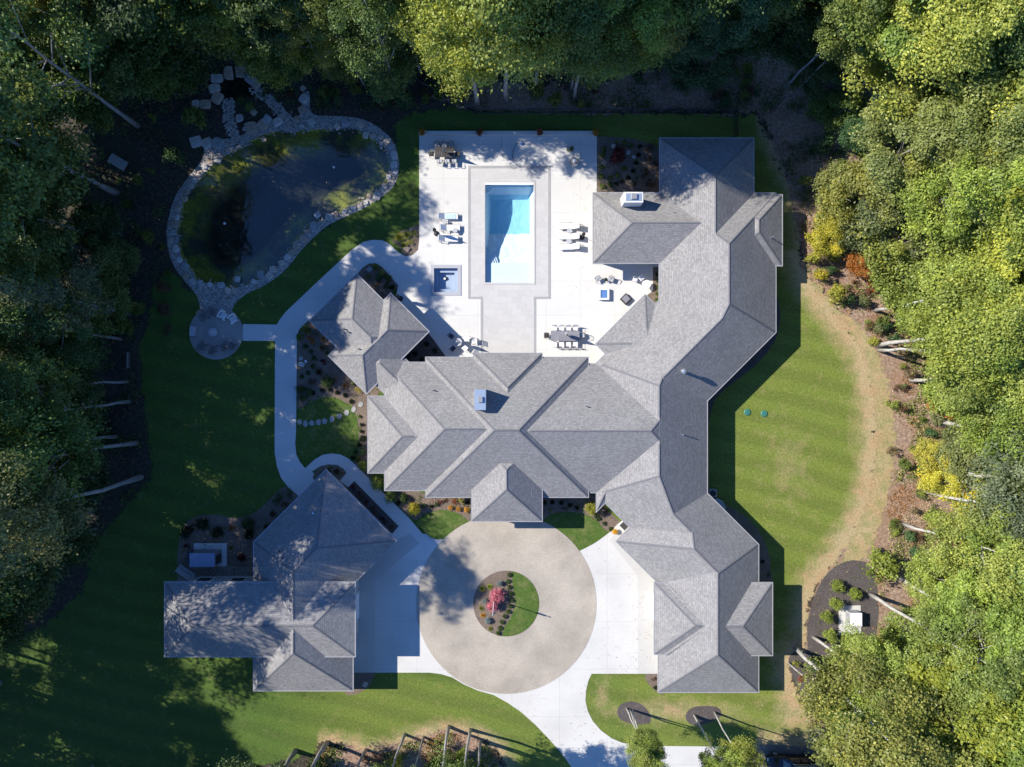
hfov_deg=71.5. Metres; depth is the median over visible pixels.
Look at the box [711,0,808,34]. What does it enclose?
tree
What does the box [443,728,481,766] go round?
tree
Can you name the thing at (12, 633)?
tree
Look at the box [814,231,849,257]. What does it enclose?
tree
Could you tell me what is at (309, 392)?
shrub
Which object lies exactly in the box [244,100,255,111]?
shrub
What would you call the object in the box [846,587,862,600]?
shrub
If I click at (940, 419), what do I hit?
shrub
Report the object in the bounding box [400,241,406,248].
ornamental grass
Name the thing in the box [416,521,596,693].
motor court
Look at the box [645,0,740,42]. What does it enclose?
tree
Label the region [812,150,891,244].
tree
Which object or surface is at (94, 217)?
tree
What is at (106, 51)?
tree
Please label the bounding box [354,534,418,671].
driveway apron
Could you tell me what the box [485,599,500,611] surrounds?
flowering shrub
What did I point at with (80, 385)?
tree
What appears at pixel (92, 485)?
tree
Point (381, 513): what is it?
planting bed
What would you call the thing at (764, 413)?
septic lid
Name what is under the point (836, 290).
shrub
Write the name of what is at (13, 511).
tree
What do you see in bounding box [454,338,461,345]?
bistro table
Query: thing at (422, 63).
tree
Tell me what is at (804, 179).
shrub
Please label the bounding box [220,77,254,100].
pool water
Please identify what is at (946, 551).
tree
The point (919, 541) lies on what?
shrub
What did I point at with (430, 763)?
shrub
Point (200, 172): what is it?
boulder
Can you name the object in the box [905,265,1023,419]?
tree
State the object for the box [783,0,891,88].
tree
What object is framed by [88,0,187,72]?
tree
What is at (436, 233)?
patio umbrella
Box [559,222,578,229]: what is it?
sun lounger
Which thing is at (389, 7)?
tree
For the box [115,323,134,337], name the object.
shrub
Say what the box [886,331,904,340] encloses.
shrub
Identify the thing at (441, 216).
sun lounger
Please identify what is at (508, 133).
garden wall
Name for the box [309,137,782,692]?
mansion
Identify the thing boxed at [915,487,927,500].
shrub
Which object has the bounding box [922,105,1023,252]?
tree
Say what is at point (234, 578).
window
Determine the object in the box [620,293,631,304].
ottoman
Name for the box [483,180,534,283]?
swimming pool
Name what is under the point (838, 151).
shrub
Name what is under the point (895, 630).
tree
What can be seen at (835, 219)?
tree
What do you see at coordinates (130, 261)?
tree
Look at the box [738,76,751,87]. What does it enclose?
shrub
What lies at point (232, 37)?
tree
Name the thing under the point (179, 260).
boulder
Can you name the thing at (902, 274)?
tree
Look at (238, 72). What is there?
boulder
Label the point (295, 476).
path
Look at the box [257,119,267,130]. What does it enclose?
boulder
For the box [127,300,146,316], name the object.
shrub
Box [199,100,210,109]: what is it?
boulder
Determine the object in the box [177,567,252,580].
gravel path
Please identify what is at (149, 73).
tree
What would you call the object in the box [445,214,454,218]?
towel
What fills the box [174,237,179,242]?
boulder
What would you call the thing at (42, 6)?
tree
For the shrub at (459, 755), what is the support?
on the leaf litter at (350, 758)
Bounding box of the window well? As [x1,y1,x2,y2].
[715,498,725,509]
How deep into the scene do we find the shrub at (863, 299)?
67.61 m
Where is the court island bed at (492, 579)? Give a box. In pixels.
[473,571,538,636]
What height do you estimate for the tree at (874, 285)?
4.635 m
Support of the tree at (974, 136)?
on the ground at (164, 182)
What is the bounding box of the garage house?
[164,469,396,690]
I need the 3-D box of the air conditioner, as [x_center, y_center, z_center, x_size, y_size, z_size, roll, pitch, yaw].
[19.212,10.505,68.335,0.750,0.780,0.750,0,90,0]
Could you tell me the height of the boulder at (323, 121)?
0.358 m
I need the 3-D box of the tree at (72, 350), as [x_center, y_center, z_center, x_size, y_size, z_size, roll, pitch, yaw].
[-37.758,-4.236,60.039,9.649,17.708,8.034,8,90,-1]
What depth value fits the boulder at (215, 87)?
68.50 m
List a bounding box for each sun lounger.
[437,212,457,219]
[438,235,457,242]
[439,224,459,231]
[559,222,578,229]
[559,232,579,239]
[559,243,579,250]
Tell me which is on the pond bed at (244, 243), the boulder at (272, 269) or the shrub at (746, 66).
the boulder at (272, 269)
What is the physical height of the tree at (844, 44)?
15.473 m
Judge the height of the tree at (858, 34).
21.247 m
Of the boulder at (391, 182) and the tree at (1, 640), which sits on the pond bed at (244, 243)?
the boulder at (391, 182)
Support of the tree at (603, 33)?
on the ground at (164, 182)
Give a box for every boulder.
[168,237,173,243]
[172,220,179,227]
[172,244,179,252]
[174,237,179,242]
[176,257,182,262]
[180,262,189,270]
[181,196,187,200]
[182,189,189,194]
[182,273,189,279]
[188,278,195,285]
[189,135,201,147]
[192,100,199,107]
[196,280,203,287]
[197,170,203,175]
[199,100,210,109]
[201,137,211,149]
[202,164,208,169]
[208,83,220,93]
[211,74,222,82]
[211,91,223,104]
[211,137,224,149]
[213,157,221,163]
[217,282,224,288]
[223,66,233,79]
[224,287,230,293]
[234,276,240,282]
[235,66,246,77]
[235,114,243,122]
[244,72,256,84]
[244,121,258,134]
[250,109,257,115]
[251,80,260,89]
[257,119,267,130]
[257,271,264,278]
[263,114,271,124]
[265,272,273,280]
[269,266,276,272]
[273,117,282,126]
[278,260,285,265]
[284,254,291,260]
[288,249,296,256]
[293,241,300,249]
[297,105,306,114]
[299,93,309,103]
[299,236,307,243]
[300,85,306,91]
[307,118,315,124]
[310,222,315,227]
[314,211,320,218]
[320,119,326,124]
[325,214,333,220]
[334,123,339,130]
[342,119,349,126]
[355,120,364,128]
[357,203,362,207]
[362,131,368,138]
[369,132,375,138]
[373,191,380,199]
[382,183,387,188]
[387,142,394,149]
[388,180,394,185]
[391,151,397,159]
[391,161,397,168]
[392,168,398,174]
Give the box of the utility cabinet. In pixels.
[845,610,861,625]
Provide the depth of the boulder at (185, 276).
68.54 m
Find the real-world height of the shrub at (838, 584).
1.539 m
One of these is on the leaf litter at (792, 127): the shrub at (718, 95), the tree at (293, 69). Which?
the shrub at (718, 95)
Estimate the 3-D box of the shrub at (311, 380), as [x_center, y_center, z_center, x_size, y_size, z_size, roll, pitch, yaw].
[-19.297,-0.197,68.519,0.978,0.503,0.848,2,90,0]
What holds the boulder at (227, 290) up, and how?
on the pond bed at (244, 243)
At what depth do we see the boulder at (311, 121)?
68.54 m
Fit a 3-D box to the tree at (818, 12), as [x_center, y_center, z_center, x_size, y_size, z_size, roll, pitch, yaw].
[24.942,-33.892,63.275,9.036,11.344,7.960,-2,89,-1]
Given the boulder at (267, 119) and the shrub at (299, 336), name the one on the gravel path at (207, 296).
the boulder at (267, 119)
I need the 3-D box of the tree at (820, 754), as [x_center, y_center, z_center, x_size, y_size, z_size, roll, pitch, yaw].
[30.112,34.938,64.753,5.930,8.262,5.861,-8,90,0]
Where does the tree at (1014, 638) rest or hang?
on the ground at (164, 182)
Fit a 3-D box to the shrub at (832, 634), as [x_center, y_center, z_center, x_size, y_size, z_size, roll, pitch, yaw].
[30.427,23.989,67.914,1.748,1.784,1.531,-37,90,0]
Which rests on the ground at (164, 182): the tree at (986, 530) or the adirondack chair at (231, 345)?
the tree at (986, 530)
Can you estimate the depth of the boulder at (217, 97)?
68.49 m
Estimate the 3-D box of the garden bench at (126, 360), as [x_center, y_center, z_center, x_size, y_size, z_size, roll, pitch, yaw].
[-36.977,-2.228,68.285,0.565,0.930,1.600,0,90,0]
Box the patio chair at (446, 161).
[444,159,449,165]
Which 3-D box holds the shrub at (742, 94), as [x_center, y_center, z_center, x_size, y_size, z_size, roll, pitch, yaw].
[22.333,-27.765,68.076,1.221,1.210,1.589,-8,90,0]
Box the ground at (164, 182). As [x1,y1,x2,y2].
[0,0,1004,766]
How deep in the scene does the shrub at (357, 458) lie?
68.28 m
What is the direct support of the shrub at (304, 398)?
on the planting bed at (331, 368)
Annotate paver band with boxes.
[468,166,550,352]
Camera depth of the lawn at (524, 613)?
68.69 m
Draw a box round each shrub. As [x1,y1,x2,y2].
[81,134,88,142]
[104,120,114,129]
[115,316,129,328]
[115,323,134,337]
[122,277,131,287]
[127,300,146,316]
[132,174,142,186]
[141,228,154,246]
[145,167,155,175]
[147,113,156,122]
[152,281,172,294]
[156,301,171,315]
[158,241,166,251]
[161,145,186,166]
[161,320,172,338]
[179,524,195,540]
[181,103,207,129]
[183,248,191,255]
[192,517,209,531]
[210,526,224,541]
[235,95,245,106]
[237,553,244,560]
[239,516,255,532]
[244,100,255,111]
[244,529,253,542]
[272,492,281,505]
[294,385,305,392]
[296,333,303,340]
[298,325,310,334]
[298,394,307,400]
[303,387,312,395]
[304,756,323,766]
[307,377,316,384]
[320,372,335,389]
[321,85,330,97]
[334,95,342,106]
[344,72,357,86]
[349,82,363,94]
[354,455,360,461]
[357,446,365,454]
[357,461,366,471]
[359,435,365,441]
[369,474,383,491]
[372,264,379,270]
[378,269,385,275]
[383,273,391,281]
[383,491,397,505]
[387,753,403,766]
[394,87,415,109]
[399,492,407,504]
[407,502,420,517]
[420,93,429,104]
[424,759,438,766]
[431,84,445,101]
[442,745,473,766]
[450,95,459,104]
[475,757,488,766]
[484,618,490,624]
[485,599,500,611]
[489,588,506,604]
[526,78,544,102]
[543,92,562,107]
[578,99,583,106]
[585,501,596,518]
[587,101,592,107]
[591,85,598,94]
[608,138,626,165]
[632,75,644,83]
[641,168,648,179]
[645,143,654,152]
[645,179,657,187]
[667,73,689,92]
[710,89,723,99]
[718,92,734,108]
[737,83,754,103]
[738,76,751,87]
[738,85,751,101]
[742,61,754,75]
[787,71,801,90]
[797,175,812,185]
[804,252,825,262]
[805,656,821,672]
[807,107,816,121]
[812,269,831,279]
[813,131,836,154]
[814,141,832,156]
[819,609,834,624]
[821,628,837,643]
[825,265,836,275]
[826,252,844,262]
[826,281,848,306]
[828,596,845,614]
[829,579,845,594]
[833,146,847,157]
[833,158,851,170]
[838,632,851,645]
[840,292,856,305]
[841,285,852,301]
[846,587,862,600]
[857,294,870,308]
[862,544,901,588]
[864,318,871,329]
[868,336,879,345]
[871,323,883,335]
[875,313,892,329]
[879,322,895,331]
[883,399,898,411]
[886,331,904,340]
[886,445,897,455]
[888,517,901,530]
[891,527,899,536]
[892,383,908,391]
[895,343,907,357]
[899,363,907,369]
[899,457,913,471]
[900,406,907,411]
[902,367,918,378]
[903,530,916,544]
[909,441,932,458]
[909,507,918,514]
[909,543,921,558]
[913,530,924,539]
[913,535,924,549]
[914,467,945,485]
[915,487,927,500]
[916,490,924,498]
[921,507,946,525]
[924,428,939,436]
[929,412,945,426]
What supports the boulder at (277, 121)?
on the pond bed at (244, 243)
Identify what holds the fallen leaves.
on the lawn at (92, 675)
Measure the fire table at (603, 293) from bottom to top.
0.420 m
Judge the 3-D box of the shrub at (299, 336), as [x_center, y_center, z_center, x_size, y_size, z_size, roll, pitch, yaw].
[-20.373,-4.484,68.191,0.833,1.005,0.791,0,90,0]
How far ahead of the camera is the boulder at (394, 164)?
68.53 m
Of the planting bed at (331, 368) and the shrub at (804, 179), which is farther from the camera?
the planting bed at (331, 368)
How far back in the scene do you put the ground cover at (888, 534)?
68.62 m
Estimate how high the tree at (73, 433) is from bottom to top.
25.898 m
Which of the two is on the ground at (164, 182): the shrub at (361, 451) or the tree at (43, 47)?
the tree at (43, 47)
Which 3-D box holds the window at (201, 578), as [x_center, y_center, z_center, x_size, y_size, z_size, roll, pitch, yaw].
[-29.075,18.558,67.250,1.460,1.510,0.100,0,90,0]
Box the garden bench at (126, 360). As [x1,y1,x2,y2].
[124,352,131,368]
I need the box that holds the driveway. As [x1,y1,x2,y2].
[354,524,724,766]
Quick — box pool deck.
[471,168,547,352]
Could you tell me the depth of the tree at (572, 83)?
57.02 m
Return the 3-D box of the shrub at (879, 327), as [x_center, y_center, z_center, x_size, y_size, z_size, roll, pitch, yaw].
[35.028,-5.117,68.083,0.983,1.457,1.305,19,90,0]
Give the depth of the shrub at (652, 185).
68.45 m
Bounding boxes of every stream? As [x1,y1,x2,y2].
[224,102,239,145]
[255,87,293,132]
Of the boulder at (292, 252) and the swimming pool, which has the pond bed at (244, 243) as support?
the boulder at (292, 252)
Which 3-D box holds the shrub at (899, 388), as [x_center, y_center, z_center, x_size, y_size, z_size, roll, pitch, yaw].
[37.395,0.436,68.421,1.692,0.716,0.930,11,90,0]
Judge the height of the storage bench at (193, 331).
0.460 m
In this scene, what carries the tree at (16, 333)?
on the ground at (164, 182)
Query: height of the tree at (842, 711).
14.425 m
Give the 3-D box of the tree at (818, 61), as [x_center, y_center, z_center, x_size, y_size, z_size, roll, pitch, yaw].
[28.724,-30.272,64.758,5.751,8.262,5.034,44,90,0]
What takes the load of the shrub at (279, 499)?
on the planting bed at (235, 537)
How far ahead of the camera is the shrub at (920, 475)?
67.57 m
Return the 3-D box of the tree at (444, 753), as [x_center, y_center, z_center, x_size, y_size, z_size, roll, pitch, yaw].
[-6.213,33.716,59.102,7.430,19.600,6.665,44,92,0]
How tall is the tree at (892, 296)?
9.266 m
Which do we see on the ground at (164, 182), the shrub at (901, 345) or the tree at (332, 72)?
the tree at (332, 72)
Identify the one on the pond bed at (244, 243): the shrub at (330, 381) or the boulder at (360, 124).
the boulder at (360, 124)
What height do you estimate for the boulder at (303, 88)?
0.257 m
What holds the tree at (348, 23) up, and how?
on the ground at (164, 182)
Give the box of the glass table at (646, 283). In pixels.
[643,280,650,287]
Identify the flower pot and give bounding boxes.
[417,127,424,136]
[476,129,482,137]
[535,128,542,136]
[592,128,599,137]
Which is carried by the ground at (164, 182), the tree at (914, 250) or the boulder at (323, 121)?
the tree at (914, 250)
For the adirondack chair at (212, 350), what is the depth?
68.11 m
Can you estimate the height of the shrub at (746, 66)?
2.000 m
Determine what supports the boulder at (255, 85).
on the ground at (164, 182)
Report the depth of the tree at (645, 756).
59.78 m
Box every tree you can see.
[0,0,94,66]
[0,0,140,135]
[0,8,28,70]
[0,31,76,127]
[0,48,119,221]
[0,72,51,158]
[0,131,85,261]
[0,150,74,254]
[0,185,90,275]
[0,220,71,347]
[0,252,131,347]
[0,283,122,374]
[0,285,27,352]
[0,322,64,364]
[0,343,129,421]
[0,350,64,477]
[0,353,131,464]
[0,384,138,524]
[0,403,117,476]
[0,436,143,594]
[0,479,92,609]
[0,540,35,617]
[0,547,71,630]
[0,588,34,657]
[0,623,9,651]
[2,102,68,138]
[2,237,81,292]
[2,486,26,549]
[8,0,112,56]
[8,217,85,286]
[18,317,112,382]
[21,281,82,347]
[24,123,109,213]
[31,432,83,494]
[33,511,108,571]
[38,49,120,136]
[39,449,117,513]
[43,368,107,450]
[45,0,190,46]
[49,9,134,100]
[66,192,135,262]
[69,267,135,340]
[72,22,163,108]
[85,238,144,284]
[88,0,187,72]
[123,40,213,102]
[125,54,191,103]
[127,19,208,82]
[142,0,254,43]
[155,2,232,56]
[166,0,245,62]
[180,0,269,58]
[206,0,323,61]
[208,748,309,766]
[229,38,285,85]
[235,12,294,61]
[249,57,297,92]
[260,0,340,80]
[263,25,319,83]
[270,740,329,766]
[273,0,326,17]
[301,0,371,85]
[311,0,397,48]
[314,33,356,85]
[320,0,381,51]
[324,0,423,91]
[343,0,450,41]
[357,748,367,766]
[358,38,416,105]
[364,0,427,74]
[370,733,406,766]
[382,2,441,73]
[383,0,540,106]
[408,44,443,80]
[410,725,451,766]
[415,736,424,765]
[421,0,566,102]
[438,0,563,64]
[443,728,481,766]
[477,739,481,766]
[484,0,605,46]
[492,0,603,97]
[530,0,649,99]
[536,0,635,47]
[557,6,612,91]
[576,0,691,101]
[600,0,694,55]
[623,707,665,766]
[624,708,667,766]
[629,709,670,766]
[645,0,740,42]
[649,14,706,80]
[662,0,739,68]
[662,34,747,91]
[693,714,750,766]
[694,0,787,63]
[696,716,740,766]
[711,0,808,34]
[712,7,786,61]
[713,711,769,766]
[766,15,822,78]
[768,0,833,50]
[769,0,830,40]
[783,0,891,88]
[787,662,864,731]
[791,640,956,766]
[797,8,888,90]
[799,22,856,72]
[799,59,855,111]
[801,0,933,57]
[804,217,848,260]
[806,688,960,766]
[806,736,870,766]
[808,83,871,133]
[811,159,864,209]
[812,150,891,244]
[812,617,932,733]
[814,204,859,240]
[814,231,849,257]
[816,643,863,703]
[831,109,884,160]
[831,190,907,255]
[838,0,941,79]
[838,0,1023,141]
[844,245,889,281]
[848,83,979,201]
[854,215,945,287]
[855,631,908,687]
[858,135,1000,235]
[861,0,1023,99]
[862,0,1023,94]
[862,250,947,315]
[866,84,904,144]
[867,272,899,292]
[867,661,1005,766]
[869,583,1023,716]
[872,26,971,105]
[872,244,1018,327]
[875,264,1023,412]
[877,299,1023,395]
[879,603,939,659]
[888,149,1023,242]
[889,68,1023,211]
[891,276,933,351]
[893,565,1023,673]
[894,639,1023,766]
[896,231,973,279]
[899,237,954,289]
[901,544,965,603]
[902,495,1023,609]
[903,21,1023,149]
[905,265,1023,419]
[909,350,1023,433]
[910,437,958,475]
[913,185,1023,303]
[916,466,967,502]
[917,378,968,423]
[919,648,1023,766]
[921,472,1023,557]
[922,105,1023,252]
[924,420,989,480]
[925,392,957,423]
[930,501,1023,620]
[939,386,1023,490]
[940,39,1023,147]
[940,466,1023,510]
[940,546,984,602]
[945,216,1023,352]
[945,598,1023,725]
[946,407,1023,493]
[949,420,1023,544]
[949,479,987,540]
[964,184,1023,280]
[966,49,1023,188]
[997,314,1023,407]
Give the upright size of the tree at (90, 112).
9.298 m
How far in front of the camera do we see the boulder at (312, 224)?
68.54 m
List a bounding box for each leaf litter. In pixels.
[331,729,503,766]
[428,47,1023,730]
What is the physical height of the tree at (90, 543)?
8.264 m
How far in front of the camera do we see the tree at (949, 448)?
63.08 m
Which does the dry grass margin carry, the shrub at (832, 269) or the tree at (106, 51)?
the shrub at (832, 269)
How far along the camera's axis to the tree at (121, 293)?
64.96 m
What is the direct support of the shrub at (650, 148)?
on the planting bed at (610, 169)
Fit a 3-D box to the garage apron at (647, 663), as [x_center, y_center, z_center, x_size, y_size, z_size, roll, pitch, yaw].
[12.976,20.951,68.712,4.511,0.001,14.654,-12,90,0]
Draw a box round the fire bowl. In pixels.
[208,327,217,336]
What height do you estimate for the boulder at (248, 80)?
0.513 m
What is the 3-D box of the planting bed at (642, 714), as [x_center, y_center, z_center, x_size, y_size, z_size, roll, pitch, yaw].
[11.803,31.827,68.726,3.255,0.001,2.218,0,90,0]
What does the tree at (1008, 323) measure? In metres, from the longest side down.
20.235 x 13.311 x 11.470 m
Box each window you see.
[195,577,215,580]
[228,577,248,580]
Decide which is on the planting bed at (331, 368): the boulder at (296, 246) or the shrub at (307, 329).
the shrub at (307, 329)
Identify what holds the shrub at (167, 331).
on the ground at (164, 182)
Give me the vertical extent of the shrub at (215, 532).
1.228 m
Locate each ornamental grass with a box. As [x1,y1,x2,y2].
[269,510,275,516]
[314,368,321,375]
[317,343,325,351]
[320,335,326,341]
[333,468,340,474]
[342,382,348,389]
[394,232,404,242]
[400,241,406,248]
[402,230,412,239]
[479,585,485,592]
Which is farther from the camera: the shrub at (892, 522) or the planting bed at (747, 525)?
the planting bed at (747, 525)
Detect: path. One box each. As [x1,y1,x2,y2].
[166,91,398,310]
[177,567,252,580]
[243,240,436,559]
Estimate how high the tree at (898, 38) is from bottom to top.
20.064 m
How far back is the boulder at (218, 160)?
68.57 m
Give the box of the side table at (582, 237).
[579,232,584,239]
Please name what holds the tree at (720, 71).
on the ground at (164, 182)
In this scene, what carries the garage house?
on the ground at (164, 182)
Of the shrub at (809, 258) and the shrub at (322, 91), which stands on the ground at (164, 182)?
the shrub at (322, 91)
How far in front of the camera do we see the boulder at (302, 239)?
68.51 m
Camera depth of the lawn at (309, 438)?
68.72 m
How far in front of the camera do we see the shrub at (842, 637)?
67.69 m
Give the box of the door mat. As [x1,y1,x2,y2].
[619,522,627,530]
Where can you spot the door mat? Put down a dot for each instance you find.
(623, 526)
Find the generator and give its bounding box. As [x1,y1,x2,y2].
[186,549,221,566]
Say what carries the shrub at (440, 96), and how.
on the lawn at (92, 675)
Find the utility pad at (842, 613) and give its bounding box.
[839,605,860,634]
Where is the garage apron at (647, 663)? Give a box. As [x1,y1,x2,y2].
[610,529,656,673]
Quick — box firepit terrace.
[189,306,242,359]
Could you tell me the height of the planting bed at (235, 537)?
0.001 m
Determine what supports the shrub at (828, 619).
on the planting bed at (869, 609)
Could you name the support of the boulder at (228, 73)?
on the ground at (164, 182)
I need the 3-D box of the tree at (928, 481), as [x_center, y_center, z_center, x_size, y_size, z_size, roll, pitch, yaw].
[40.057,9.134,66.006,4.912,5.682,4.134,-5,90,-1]
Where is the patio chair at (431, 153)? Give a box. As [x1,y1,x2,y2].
[428,150,434,157]
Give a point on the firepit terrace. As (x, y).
(227, 331)
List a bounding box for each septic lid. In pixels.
[744,409,750,415]
[761,410,767,416]
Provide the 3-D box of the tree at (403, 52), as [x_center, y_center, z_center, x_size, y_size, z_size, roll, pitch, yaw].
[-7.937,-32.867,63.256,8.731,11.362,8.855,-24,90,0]
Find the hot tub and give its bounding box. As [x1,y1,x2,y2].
[431,265,460,295]
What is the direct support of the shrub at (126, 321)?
on the ground at (164, 182)
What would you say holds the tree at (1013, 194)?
on the ground at (164, 182)
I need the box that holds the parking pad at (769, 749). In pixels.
[735,744,832,766]
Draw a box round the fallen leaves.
[142,148,871,759]
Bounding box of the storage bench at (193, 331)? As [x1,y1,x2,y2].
[189,326,196,335]
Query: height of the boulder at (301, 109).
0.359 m
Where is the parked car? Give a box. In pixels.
[766,751,817,766]
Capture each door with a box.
[216,553,220,563]
[356,591,358,620]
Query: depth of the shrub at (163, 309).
68.05 m
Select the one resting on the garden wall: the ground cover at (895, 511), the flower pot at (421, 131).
the flower pot at (421, 131)
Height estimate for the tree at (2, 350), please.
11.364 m
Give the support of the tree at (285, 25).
on the ground at (164, 182)
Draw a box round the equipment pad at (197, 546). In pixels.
[194,543,226,565]
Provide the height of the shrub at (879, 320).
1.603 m
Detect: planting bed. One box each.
[177,487,297,567]
[296,321,437,511]
[313,465,345,480]
[345,673,374,694]
[348,482,397,532]
[358,264,397,299]
[386,491,470,520]
[393,225,418,255]
[405,335,444,361]
[543,495,619,531]
[597,136,658,191]
[617,701,650,723]
[645,674,662,694]
[647,267,658,302]
[686,706,720,724]
[708,297,779,424]
[712,497,771,581]
[789,560,878,694]
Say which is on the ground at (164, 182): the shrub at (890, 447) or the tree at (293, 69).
the tree at (293, 69)
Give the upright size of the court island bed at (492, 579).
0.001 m
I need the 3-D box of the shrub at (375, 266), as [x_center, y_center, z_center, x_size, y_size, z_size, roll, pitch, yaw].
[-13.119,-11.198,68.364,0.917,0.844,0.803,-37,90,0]
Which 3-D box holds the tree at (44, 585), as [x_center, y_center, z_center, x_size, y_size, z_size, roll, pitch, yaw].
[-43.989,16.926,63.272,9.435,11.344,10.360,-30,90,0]
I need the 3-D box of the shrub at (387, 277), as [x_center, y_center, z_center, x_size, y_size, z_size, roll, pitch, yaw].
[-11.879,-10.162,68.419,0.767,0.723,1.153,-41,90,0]
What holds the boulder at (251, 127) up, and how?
on the pond bed at (244, 243)
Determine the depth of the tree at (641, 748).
59.44 m
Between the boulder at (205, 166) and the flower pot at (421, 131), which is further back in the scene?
the boulder at (205, 166)
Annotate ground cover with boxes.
[64,45,843,506]
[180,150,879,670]
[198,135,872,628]
[317,187,966,766]
[320,202,951,766]
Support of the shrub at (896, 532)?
on the leaf litter at (792, 127)
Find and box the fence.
[416,79,738,136]
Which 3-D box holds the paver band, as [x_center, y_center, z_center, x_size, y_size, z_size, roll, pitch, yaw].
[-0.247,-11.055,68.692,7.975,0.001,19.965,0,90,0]
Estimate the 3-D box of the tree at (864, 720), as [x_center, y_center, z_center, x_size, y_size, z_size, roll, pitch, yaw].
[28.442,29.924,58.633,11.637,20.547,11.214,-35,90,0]
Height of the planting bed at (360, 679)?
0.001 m
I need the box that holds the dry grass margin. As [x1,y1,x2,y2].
[810,281,898,563]
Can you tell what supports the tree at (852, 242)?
on the ground at (164, 182)
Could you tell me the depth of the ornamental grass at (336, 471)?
68.59 m
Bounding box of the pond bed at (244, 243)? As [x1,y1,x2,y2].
[177,128,389,287]
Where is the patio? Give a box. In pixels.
[396,135,658,362]
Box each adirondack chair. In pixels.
[194,340,207,350]
[196,310,208,321]
[207,306,216,316]
[207,345,216,354]
[216,309,227,320]
[217,341,228,351]
[225,340,237,349]
[227,313,238,323]
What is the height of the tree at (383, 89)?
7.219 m
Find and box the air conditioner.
[708,488,716,496]
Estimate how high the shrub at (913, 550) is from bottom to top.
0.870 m
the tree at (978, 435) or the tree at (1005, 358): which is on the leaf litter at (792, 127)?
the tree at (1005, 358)
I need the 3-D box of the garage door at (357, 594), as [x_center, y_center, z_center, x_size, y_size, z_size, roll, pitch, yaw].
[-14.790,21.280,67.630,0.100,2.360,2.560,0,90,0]
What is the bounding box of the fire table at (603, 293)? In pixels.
[598,288,608,299]
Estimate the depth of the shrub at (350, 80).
67.28 m
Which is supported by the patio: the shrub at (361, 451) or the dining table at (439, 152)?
the dining table at (439, 152)
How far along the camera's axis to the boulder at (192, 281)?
68.55 m
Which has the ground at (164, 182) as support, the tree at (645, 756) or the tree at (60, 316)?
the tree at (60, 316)
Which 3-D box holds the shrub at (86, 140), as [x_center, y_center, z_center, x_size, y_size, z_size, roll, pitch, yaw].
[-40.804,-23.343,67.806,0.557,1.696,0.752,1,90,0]
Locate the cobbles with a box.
[171,87,391,290]
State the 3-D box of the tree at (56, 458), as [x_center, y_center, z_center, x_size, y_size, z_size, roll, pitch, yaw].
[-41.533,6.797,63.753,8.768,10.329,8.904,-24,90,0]
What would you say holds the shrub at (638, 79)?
on the leaf litter at (792, 127)
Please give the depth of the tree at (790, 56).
63.99 m
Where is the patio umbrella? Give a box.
[433,227,438,235]
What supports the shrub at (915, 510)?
on the leaf litter at (792, 127)
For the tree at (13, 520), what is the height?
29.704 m
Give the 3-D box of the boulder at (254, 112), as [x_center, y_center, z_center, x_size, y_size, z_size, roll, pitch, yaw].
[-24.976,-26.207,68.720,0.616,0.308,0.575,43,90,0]
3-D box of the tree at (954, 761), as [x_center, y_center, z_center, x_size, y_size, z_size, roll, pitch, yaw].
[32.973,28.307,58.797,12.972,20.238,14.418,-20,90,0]
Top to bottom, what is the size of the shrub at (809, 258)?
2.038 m
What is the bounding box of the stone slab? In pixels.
[107,153,127,170]
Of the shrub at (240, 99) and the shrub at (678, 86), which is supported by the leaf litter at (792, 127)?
the shrub at (678, 86)
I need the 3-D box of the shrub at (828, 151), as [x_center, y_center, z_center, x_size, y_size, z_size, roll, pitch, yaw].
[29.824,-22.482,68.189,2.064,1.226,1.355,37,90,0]
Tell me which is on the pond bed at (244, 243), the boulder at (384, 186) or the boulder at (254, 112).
the boulder at (384, 186)
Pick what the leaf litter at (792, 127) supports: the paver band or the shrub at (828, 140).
the shrub at (828, 140)
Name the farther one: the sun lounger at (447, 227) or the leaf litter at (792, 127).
the leaf litter at (792, 127)
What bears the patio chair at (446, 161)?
on the patio
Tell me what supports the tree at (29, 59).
on the ground at (164, 182)
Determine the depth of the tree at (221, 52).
61.44 m
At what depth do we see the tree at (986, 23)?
50.94 m
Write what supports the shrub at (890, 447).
on the dry grass margin
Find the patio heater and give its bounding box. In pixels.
[569,157,578,166]
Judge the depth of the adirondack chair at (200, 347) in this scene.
68.14 m
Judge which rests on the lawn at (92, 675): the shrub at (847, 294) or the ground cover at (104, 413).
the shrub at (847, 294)
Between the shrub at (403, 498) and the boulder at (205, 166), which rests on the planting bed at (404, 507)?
the shrub at (403, 498)
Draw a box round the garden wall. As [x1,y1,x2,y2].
[420,131,594,135]
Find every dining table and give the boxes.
[435,147,453,158]
[551,331,579,340]
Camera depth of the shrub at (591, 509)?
67.55 m
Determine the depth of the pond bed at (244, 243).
69.44 m
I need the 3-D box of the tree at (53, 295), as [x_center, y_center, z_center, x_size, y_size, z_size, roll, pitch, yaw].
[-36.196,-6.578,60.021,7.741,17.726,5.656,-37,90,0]
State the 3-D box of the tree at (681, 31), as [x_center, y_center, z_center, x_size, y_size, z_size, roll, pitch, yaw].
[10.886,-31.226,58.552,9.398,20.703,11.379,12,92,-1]
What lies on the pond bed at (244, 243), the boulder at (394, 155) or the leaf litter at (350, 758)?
the boulder at (394, 155)
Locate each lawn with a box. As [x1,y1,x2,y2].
[0,105,879,766]
[295,396,361,465]
[415,510,468,538]
[502,572,538,635]
[543,512,607,548]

